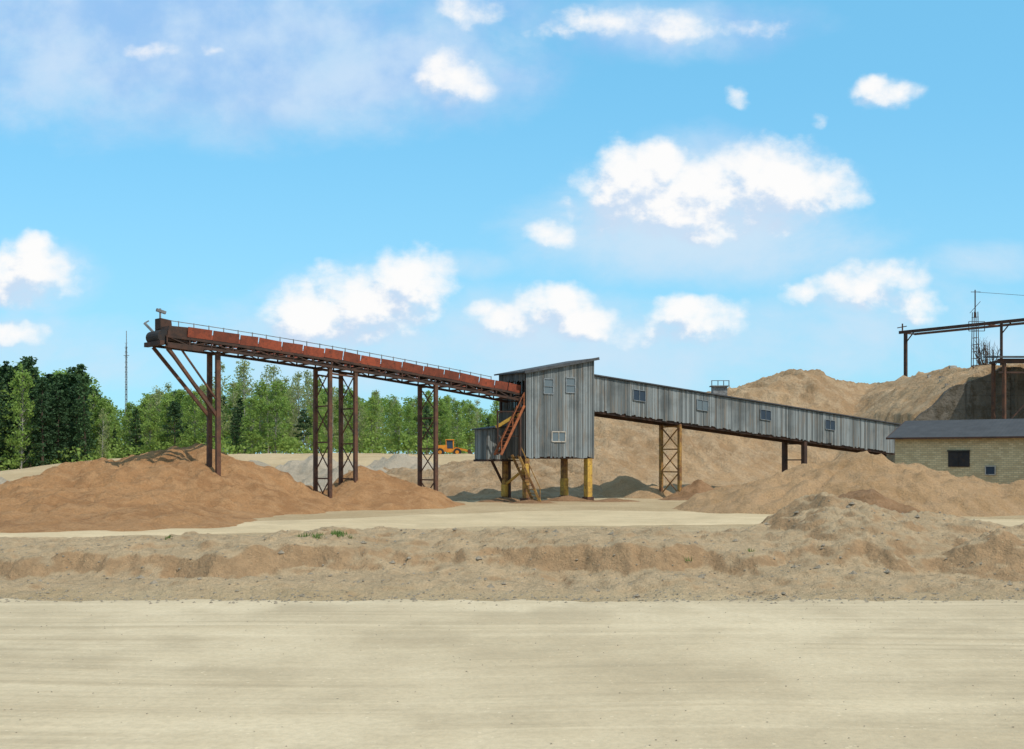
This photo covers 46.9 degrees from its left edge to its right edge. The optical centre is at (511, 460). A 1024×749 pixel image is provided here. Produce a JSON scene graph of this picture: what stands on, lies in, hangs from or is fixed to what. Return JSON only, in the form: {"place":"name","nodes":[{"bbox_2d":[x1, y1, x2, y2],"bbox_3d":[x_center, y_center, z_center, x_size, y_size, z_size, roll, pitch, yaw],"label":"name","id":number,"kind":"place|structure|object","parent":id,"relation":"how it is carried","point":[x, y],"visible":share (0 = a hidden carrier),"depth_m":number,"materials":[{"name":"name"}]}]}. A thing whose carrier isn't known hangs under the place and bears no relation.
{"place":"outdoors","nodes":[
{"label":"outdoors","id":0,"kind":"place"},
{"bbox_2d":[0,598,1023,748],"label":"dirt road","id":1,"kind":"structure","parent":0,"point":[293,675],"depth_m":16.01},
{"bbox_2d":[0,492,1023,746],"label":"pebbles","id":2,"kind":"object","parent":1,"relation":"on","point":[702,574],"visible":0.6,"depth_m":25.48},
{"bbox_2d":[0,453,1023,601],"bbox_3d":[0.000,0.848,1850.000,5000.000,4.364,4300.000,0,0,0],"label":"ground","id":3,"kind":"structure","parent":0,"point":[249,561],"depth_m":28.66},
{"bbox_2d":[0,361,13,469],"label":"pine tree","id":4,"kind":"object","parent":3,"relation":"on","point":[4,367],"visible":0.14,"depth_m":222.64,"materials":[{"name":"green plant"}]},
{"bbox_2d":[0,368,17,468],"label":"pine tree","id":5,"kind":"object","parent":3,"relation":"on","point":[3,412],"visible":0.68,"depth_m":187.00,"materials":[{"name":"green plant"}]},
{"bbox_2d":[2,365,25,453],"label":"pine tree","id":6,"kind":"object","parent":3,"relation":"on","point":[7,378],"visible":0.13,"depth_m":208.77,"materials":[{"name":"green plant"}]},
{"bbox_2d":[4,379,25,466],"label":"pine tree","id":7,"kind":"object","parent":3,"relation":"on","point":[11,421],"visible":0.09,"depth_m":198.91,"materials":[{"name":"green plant"}]},
{"bbox_2d":[5,363,40,468],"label":"birch tree","id":8,"kind":"object","parent":3,"relation":"on","point":[16,443],"visible":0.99,"depth_m":180.94,"materials":[{"name":"green plant"}]},
{"bbox_2d":[10,358,44,467],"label":"pine tree","id":9,"kind":"object","parent":3,"relation":"on","point":[29,366],"visible":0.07,"depth_m":198.86,"materials":[{"name":"green plant"}]},
{"bbox_2d":[3,356,52,467],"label":"pine tree","id":10,"kind":"object","parent":3,"relation":"on","point":[31,359],"visible":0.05,"depth_m":208.59,"materials":[{"name":"green plant"}]},
{"bbox_2d":[8,368,55,467],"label":"pine tree","id":11,"kind":"object","parent":3,"relation":"on","point":[32,396],"visible":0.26,"depth_m":188.75,"materials":[{"name":"green plant"}]},
{"bbox_2d":[23,377,60,429],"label":"pine tree","id":12,"kind":"object","parent":3,"relation":"on","point":[47,383],"visible":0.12,"depth_m":196.61,"materials":[{"name":"green plant"}]},
{"bbox_2d":[24,380,61,466],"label":"pine tree","id":13,"kind":"object","parent":3,"relation":"on","point":[42,386],"visible":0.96,"depth_m":182.06,"materials":[{"name":"green plant"}]},
{"bbox_2d":[40,391,73,465],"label":"pine tree","id":14,"kind":"object","parent":3,"relation":"on","point":[55,424],"visible":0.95,"depth_m":184.21,"materials":[{"name":"green plant"}]},
{"bbox_2d":[43,382,73,445],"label":"pine tree","id":15,"kind":"object","parent":3,"relation":"on","point":[54,390],"visible":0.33,"depth_m":193.07,"materials":[{"name":"green plant"}]},
{"bbox_2d":[47,375,75,446],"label":"pine tree","id":16,"kind":"object","parent":3,"relation":"on","point":[55,379],"visible":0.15,"depth_m":209.77,"materials":[{"name":"green plant"}]},
{"bbox_2d":[51,363,97,453],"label":"pine tree","id":17,"kind":"object","parent":3,"relation":"on","point":[72,376],"visible":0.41,"depth_m":207.95,"materials":[{"name":"green plant"}]},
{"bbox_2d":[59,384,94,460],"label":"pine tree","id":18,"kind":"object","parent":3,"relation":"on","point":[72,391],"visible":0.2,"depth_m":196.63,"materials":[{"name":"green plant"}]},
{"bbox_2d":[66,378,96,461],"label":"pine tree","id":19,"kind":"object","parent":3,"relation":"on","point":[75,413],"visible":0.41,"depth_m":187.44,"materials":[{"name":"green plant"}]},
{"bbox_2d":[71,375,98,461],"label":"pine tree","id":20,"kind":"object","parent":3,"relation":"on","point":[83,417],"visible":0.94,"depth_m":183.08,"materials":[{"name":"green plant"}]},
{"bbox_2d":[82,390,105,455],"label":"birch tree","id":21,"kind":"object","parent":3,"relation":"on","point":[94,400],"visible":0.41,"depth_m":195.18,"materials":[{"name":"green plant"}]},
{"bbox_2d":[96,408,109,457],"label":"birch tree","id":22,"kind":"object","parent":3,"relation":"on","point":[102,440],"visible":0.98,"depth_m":182.04,"materials":[{"name":"green plant"}]},
{"bbox_2d":[90,396,117,457],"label":"birch tree","id":23,"kind":"object","parent":3,"relation":"on","point":[102,400],"visible":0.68,"depth_m":193.98,"materials":[{"name":"green plant"}]},
{"bbox_2d":[96,399,123,457],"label":"birch tree","id":24,"kind":"object","parent":3,"relation":"on","point":[112,411],"visible":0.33,"depth_m":207.62,"materials":[{"name":"green plant"}]},
{"bbox_2d":[124,331,128,442],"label":"radio mast","id":25,"kind":"object","parent":3,"relation":"on","point":[126,355],"visible":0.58,"depth_m":214.87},
{"bbox_2d":[117,402,137,452],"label":"birch tree","id":26,"kind":"object","parent":3,"relation":"on","point":[128,413],"visible":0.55,"depth_m":187.21,"materials":[{"name":"green plant"}]},
{"bbox_2d":[0,502,255,532],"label":"sand pile","id":27,"kind":"object","parent":3,"relation":"on","point":[166,515],"visible":0.84,"depth_m":50.30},
{"bbox_2d":[125,407,145,455],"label":"pine tree","id":28,"kind":"object","parent":3,"relation":"on","point":[133,436],"visible":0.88,"depth_m":184.55,"materials":[{"name":"green plant"}]},
{"bbox_2d":[127,407,148,452],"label":"birch tree","id":29,"kind":"object","parent":3,"relation":"on","point":[140,412],"visible":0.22,"depth_m":198.50,"materials":[{"name":"green plant"}]},
{"bbox_2d":[139,408,161,452],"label":"birch tree","id":30,"kind":"object","parent":3,"relation":"on","point":[151,428],"visible":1,"depth_m":182.85,"materials":[{"name":"green plant"}]},
{"bbox_2d":[156,389,176,448],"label":"birch tree","id":31,"kind":"object","parent":3,"relation":"on","point":[172,398],"visible":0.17,"depth_m":196.04,"materials":[{"name":"green plant"}]},
{"bbox_2d":[154,395,180,449],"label":"birch tree","id":32,"kind":"object","parent":3,"relation":"on","point":[164,412],"visible":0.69,"depth_m":184.60,"materials":[{"name":"green plant"}]},
{"bbox_2d":[0,443,340,518],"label":"sand pile","id":33,"kind":"object","parent":3,"relation":"on","point":[188,477],"visible":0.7,"depth_m":64.88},
{"bbox_2d":[163,400,188,445],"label":"pine tree","id":34,"kind":"object","parent":3,"relation":"on","point":[175,408],"visible":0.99,"depth_m":182.73,"materials":[{"name":"green plant"}]},
{"bbox_2d":[174,389,186,446],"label":"birch tree","id":35,"kind":"object","parent":3,"relation":"on","point":[179,395],"visible":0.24,"depth_m":223.09,"materials":[{"name":"green plant"}]},
{"bbox_2d":[180,395,202,446],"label":"birch tree","id":36,"kind":"object","parent":3,"relation":"on","point":[184,404],"visible":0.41,"depth_m":194.17,"materials":[{"name":"green plant"}]},
{"bbox_2d":[181,390,203,445],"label":"birch tree","id":37,"kind":"object","parent":3,"relation":"on","point":[194,427],"visible":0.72,"depth_m":181.82,"materials":[{"name":"green plant"}]},
{"bbox_2d":[195,404,214,444],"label":"birch tree","id":38,"kind":"object","parent":3,"relation":"on","point":[204,416],"visible":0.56,"depth_m":180.85,"materials":[{"name":"green plant"}]},
{"bbox_2d":[212,362,232,450],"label":"birch tree","id":39,"kind":"object","parent":3,"relation":"on","point":[222,369],"visible":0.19,"depth_m":224.84,"materials":[{"name":"green plant"}]},
{"bbox_2d":[223,381,241,453],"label":"birch tree","id":40,"kind":"object","parent":3,"relation":"on","point":[233,384],"visible":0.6,"depth_m":200.12,"materials":[{"name":"green plant"}]},
{"bbox_2d":[227,407,239,452],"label":"pine tree","id":41,"kind":"object","parent":3,"relation":"on","point":[234,430],"visible":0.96,"depth_m":183.56,"materials":[{"name":"green plant"}]},
{"bbox_2d":[221,379,252,453],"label":"birch tree","id":42,"kind":"object","parent":3,"relation":"on","point":[231,403],"visible":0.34,"depth_m":212.16,"materials":[{"name":"green plant"}]},
{"bbox_2d":[228,398,247,453],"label":"pine tree","id":43,"kind":"object","parent":3,"relation":"on","point":[239,415],"visible":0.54,"depth_m":195.62,"materials":[{"name":"green plant"}]},
{"bbox_2d":[227,359,255,453],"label":"birch tree","id":44,"kind":"object","parent":3,"relation":"on","point":[241,374],"visible":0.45,"depth_m":206.56,"materials":[{"name":"green plant"}]},
{"bbox_2d":[0,361,493,456],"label":"wood","id":45,"kind":"object","parent":3,"relation":"on","point":[384,399],"depth_m":261.98,"materials":[{"name":"plant"}]},
{"bbox_2d":[0,422,495,470],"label":"undergrowth","id":46,"kind":"object","parent":3,"relation":"on","point":[290,445],"visible":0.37,"depth_m":184.11,"materials":[{"name":"green plant"}]},
{"bbox_2d":[238,394,263,451],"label":"birch tree","id":47,"kind":"object","parent":3,"relation":"on","point":[252,414],"visible":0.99,"depth_m":181.69,"materials":[{"name":"green plant"}]},
{"bbox_2d":[248,379,272,453],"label":"birch tree","id":48,"kind":"object","parent":3,"relation":"on","point":[262,390],"visible":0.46,"depth_m":200.54,"materials":[{"name":"green plant"}]},
{"bbox_2d":[255,364,276,452],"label":"birch tree","id":49,"kind":"object","parent":3,"relation":"on","point":[266,383],"visible":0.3,"depth_m":206.03,"materials":[{"name":"green plant"}]},
{"bbox_2d":[260,364,282,451],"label":"birch tree","id":50,"kind":"object","parent":3,"relation":"on","point":[274,368],"visible":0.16,"depth_m":243.94,"materials":[{"name":"green plant"}]},
{"bbox_2d":[261,379,290,452],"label":"birch tree","id":51,"kind":"object","parent":3,"relation":"on","point":[280,409],"visible":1,"depth_m":181.62,"materials":[{"name":"green plant"}]},
{"bbox_2d":[249,460,304,481],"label":"gravel pile","id":52,"kind":"object","parent":3,"relation":"on","point":[292,474],"visible":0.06,"depth_m":111.18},
{"bbox_2d":[270,380,293,440],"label":"birch tree","id":53,"kind":"object","parent":3,"relation":"on","point":[284,389],"visible":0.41,"depth_m":195.98,"materials":[{"name":"green plant"}]},
{"bbox_2d":[284,378,297,453],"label":"birch tree","id":54,"kind":"object","parent":3,"relation":"on","point":[292,410],"visible":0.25,"depth_m":212.64,"materials":[{"name":"green plant"}]},
{"bbox_2d":[288,371,309,442],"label":"birch tree","id":55,"kind":"object","parent":3,"relation":"on","point":[298,375],"visible":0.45,"depth_m":208.50,"materials":[{"name":"green plant"}]},
{"bbox_2d":[287,378,311,453],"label":"birch tree","id":56,"kind":"object","parent":3,"relation":"on","point":[298,404],"visible":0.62,"depth_m":197.05,"materials":[{"name":"green plant"}]},
{"bbox_2d":[293,409,312,448],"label":"pine tree","id":57,"kind":"object","parent":3,"relation":"on","point":[301,422],"visible":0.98,"depth_m":184.32,"materials":[{"name":"green plant"}]},
{"bbox_2d":[275,455,337,478],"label":"gravel pile","id":58,"kind":"object","parent":3,"relation":"on","point":[304,468],"visible":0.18,"depth_m":114.09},
{"bbox_2d":[299,377,323,447],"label":"birch tree","id":59,"kind":"object","parent":3,"relation":"on","point":[310,390],"visible":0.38,"depth_m":198.59,"materials":[{"name":"green plant"}]},
{"bbox_2d":[306,395,325,446],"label":"birch tree","id":60,"kind":"object","parent":3,"relation":"on","point":[310,408],"visible":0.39,"depth_m":186.40,"materials":[{"name":"green plant"}]},
{"bbox_2d":[319,395,337,444],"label":"birch tree","id":61,"kind":"object","parent":3,"relation":"on","point":[324,412],"visible":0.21,"depth_m":197.37,"materials":[{"name":"green plant"}]},
{"bbox_2d":[321,387,337,452],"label":"birch tree","id":62,"kind":"object","parent":3,"relation":"on","point":[333,406],"visible":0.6,"depth_m":182.56,"materials":[{"name":"green plant"}]},
{"bbox_2d":[143,308,522,497],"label":"conveyor","id":63,"kind":"object","parent":3,"relation":"on","point":[168,335],"visible":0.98,"depth_m":72.42,"materials":[{"name":"metal"}]},
{"bbox_2d":[302,461,386,491],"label":"gravel pile","id":64,"kind":"object","parent":3,"relation":"on","point":[322,482],"visible":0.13,"depth_m":110.12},
{"bbox_2d":[343,387,360,446],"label":"birch tree","id":65,"kind":"object","parent":3,"relation":"on","point":[348,405],"visible":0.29,"depth_m":206.93,"materials":[{"name":"green plant"}]},
{"bbox_2d":[350,400,367,452],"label":"birch tree","id":66,"kind":"object","parent":3,"relation":"on","point":[359,429],"visible":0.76,"depth_m":181.88,"materials":[{"name":"green plant"}]},
{"bbox_2d":[349,397,373,443],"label":"birch tree","id":67,"kind":"object","parent":3,"relation":"on","point":[359,413],"visible":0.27,"depth_m":197.78,"materials":[{"name":"green plant"}]},
{"bbox_2d":[361,395,381,452],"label":"birch tree","id":68,"kind":"object","parent":3,"relation":"on","point":[373,413],"visible":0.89,"depth_m":184.23,"materials":[{"name":"green plant"}]},
{"bbox_2d":[361,394,386,441],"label":"birch tree","id":69,"kind":"object","parent":3,"relation":"on","point":[382,419],"visible":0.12,"depth_m":208.47,"materials":[{"name":"green plant"}]},
{"bbox_2d":[381,399,393,453],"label":"birch tree","id":70,"kind":"object","parent":3,"relation":"on","point":[389,402],"visible":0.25,"depth_m":239.95,"materials":[{"name":"green plant"}]},
{"bbox_2d":[320,465,465,510],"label":"sand pile","id":71,"kind":"object","parent":3,"relation":"on","point":[369,489],"visible":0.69,"depth_m":72.41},
{"bbox_2d":[386,400,403,451],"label":"birch tree","id":72,"kind":"object","parent":3,"relation":"on","point":[393,416],"visible":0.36,"depth_m":197.94,"materials":[{"name":"green plant"}]},
{"bbox_2d":[389,405,406,453],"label":"birch tree","id":73,"kind":"object","parent":3,"relation":"on","point":[398,420],"visible":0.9,"depth_m":187.69,"materials":[{"name":"green plant"}]},
{"bbox_2d":[368,453,439,470],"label":"gravel pile","id":74,"kind":"object","parent":3,"relation":"on","point":[400,460],"visible":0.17,"depth_m":117.03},
{"bbox_2d":[401,405,416,453],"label":"birch tree","id":75,"kind":"object","parent":3,"relation":"on","point":[408,414],"visible":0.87,"depth_m":183.62,"materials":[{"name":"green plant"}]},
{"bbox_2d":[416,390,432,453],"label":"birch tree","id":76,"kind":"object","parent":3,"relation":"on","point":[428,393],"visible":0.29,"depth_m":207.28,"materials":[{"name":"green plant"}]},
{"bbox_2d":[422,405,432,454],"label":"pine tree","id":77,"kind":"object","parent":3,"relation":"on","point":[428,414],"visible":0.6,"depth_m":182.81,"materials":[{"name":"green plant"}]},
{"bbox_2d":[429,396,451,444],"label":"birch tree","id":78,"kind":"object","parent":3,"relation":"on","point":[441,402],"visible":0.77,"depth_m":183.51,"materials":[{"name":"green plant"}]},
{"bbox_2d":[438,439,472,453],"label":"wheel loader","id":79,"kind":"object","parent":3,"relation":"on","point":[447,447],"visible":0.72,"depth_m":171.34,"materials":[{"name":"orange metal"}]},
{"bbox_2d":[446,400,466,447],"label":"birch tree","id":80,"kind":"object","parent":3,"relation":"on","point":[458,411],"visible":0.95,"depth_m":181.11,"materials":[{"name":"green plant"}]},
{"bbox_2d":[165,529,753,560],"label":"grass tufts","id":81,"kind":"object","parent":3,"relation":"on","point":[334,532],"visible":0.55,"depth_m":30.61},
{"bbox_2d":[459,400,480,449],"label":"birch tree","id":82,"kind":"object","parent":3,"relation":"on","point":[467,409],"visible":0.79,"depth_m":197.60,"materials":[{"name":"green plant"}]},
{"bbox_2d":[478,497,519,501],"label":"sand pile","id":83,"kind":"object","parent":3,"relation":"on","point":[505,499],"visible":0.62,"depth_m":83.26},
{"bbox_2d":[512,499,554,503],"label":"sand pile","id":84,"kind":"object","parent":3,"relation":"on","point":[531,501],"visible":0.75,"depth_m":80.87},
{"bbox_2d":[472,357,599,501],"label":"transfer tower","id":85,"kind":"structure","parent":3,"relation":"on","point":[551,416],"depth_m":83.54,"materials":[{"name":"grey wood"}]},
{"bbox_2d":[543,378,553,394],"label":"window","id":86,"kind":"structure","parent":85,"relation":"in","point":[548,383],"depth_m":83.01,"materials":[{"name":"grey glass"}]},
{"bbox_2d":[551,431,565,441],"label":"window","id":87,"kind":"structure","parent":85,"relation":"in","point":[556,436],"depth_m":83.47,"materials":[{"name":"white glass"}]},
{"bbox_2d":[565,377,575,392],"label":"window","id":88,"kind":"structure","parent":85,"relation":"in","point":[570,382],"depth_m":84.13,"materials":[{"name":"grey glass"}]},
{"bbox_2d":[542,495,592,501],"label":"sand pile","id":89,"kind":"object","parent":3,"relation":"on","point":[567,498],"visible":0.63,"depth_m":84.74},
{"bbox_2d":[586,498,639,501],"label":"sand pile","id":90,"kind":"object","parent":3,"relation":"on","point":[613,500],"visible":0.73,"depth_m":84.05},
{"bbox_2d":[599,476,647,497],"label":"sand pile","id":91,"kind":"object","parent":3,"relation":"on","point":[620,487],"visible":0.65,"depth_m":94.50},
{"bbox_2d":[624,484,672,498],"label":"sand pile","id":92,"kind":"object","parent":3,"relation":"on","point":[651,491],"visible":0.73,"depth_m":92.33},
{"bbox_2d":[664,479,714,497],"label":"sand pile","id":93,"kind":"object","parent":3,"relation":"on","point":[697,486],"visible":0.48,"depth_m":90.28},
{"bbox_2d":[594,374,900,491],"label":"covered gallery","id":94,"kind":"object","parent":3,"relation":"on","point":[664,406],"visible":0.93,"depth_m":93.31,"materials":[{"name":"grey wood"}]},
{"bbox_2d":[633,389,645,401],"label":"window","id":95,"kind":"structure","parent":94,"relation":"in","point":[638,395],"depth_m":88.01,"materials":[{"name":"blue glass"}]},
{"bbox_2d":[696,399,708,410],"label":"window","id":96,"kind":"structure","parent":94,"relation":"in","point":[703,405],"depth_m":91.34,"materials":[{"name":"grey glass"}]},
{"bbox_2d":[709,380,729,394],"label":"roof ventilator","id":97,"kind":"object","parent":94,"relation":"on","point":[719,389],"visible":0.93,"depth_m":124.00,"materials":[{"name":"metal"}]},
{"bbox_2d":[760,409,770,420],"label":"window","id":98,"kind":"structure","parent":94,"relation":"in","point":[764,414],"depth_m":94.96,"materials":[{"name":"blue glass"}]},
{"bbox_2d":[673,451,1023,516],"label":"sand pile","id":99,"kind":"object","parent":3,"relation":"on","point":[920,487],"visible":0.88,"depth_m":65.61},
{"bbox_2d":[838,489,962,517],"bbox_3d":[18.640,2.317,59.540,9.360,1.810,8.640,0,0,0],"label":"sand pile","id":100,"kind":"object","parent":3,"relation":"on","point":[872,496],"visible":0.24,"depth_m":58.13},
{"bbox_2d":[886,419,1023,483],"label":"brick building","id":101,"kind":"structure","parent":3,"relation":"on","point":[990,450],"depth_m":77.82,"materials":[{"name":"brick"}]},
{"bbox_2d":[913,367,1023,420],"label":"loading bunker","id":102,"kind":"object","parent":3,"relation":"on","point":[969,400],"visible":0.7,"depth_m":106.00,"materials":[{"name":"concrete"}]},
{"bbox_2d":[984,356,1023,418],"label":"steel platform","id":103,"kind":"structure","parent":3,"relation":"on","point":[993,385],"depth_m":102.94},
{"bbox_2d":[0,510,1023,537],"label":"haul road","id":104,"kind":"structure","parent":0,"point":[565,518],"depth_m":55.26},
{"bbox_2d":[0,0,1023,453],"label":"sky","id":105,"kind":"structure","parent":0,"point":[685,194],"materials":[{"name":"blue"}]},
{"bbox_2d":[334,363,1023,500],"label":"hill","id":106,"kind":"structure","parent":0,"point":[631,449],"depth_m":109.81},
{"bbox_2d":[897,318,1023,376],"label":"crane gantry","id":107,"kind":"object","parent":106,"relation":"on","point":[1000,323],"visible":0.92,"depth_m":133.57,"materials":[{"name":"metal"}]},
{"bbox_2d":[972,337,1001,365],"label":"bare shrub","id":108,"kind":"object","parent":106,"relation":"on","point":[986,362],"visible":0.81,"depth_m":112.32,"materials":[{"name":"plant"}]},
{"bbox_2d":[968,290,1023,368],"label":"ladder mast","id":109,"kind":"object","parent":106,"relation":"on","point":[976,337],"visible":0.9,"depth_m":111.98,"materials":[{"name":"metal"}]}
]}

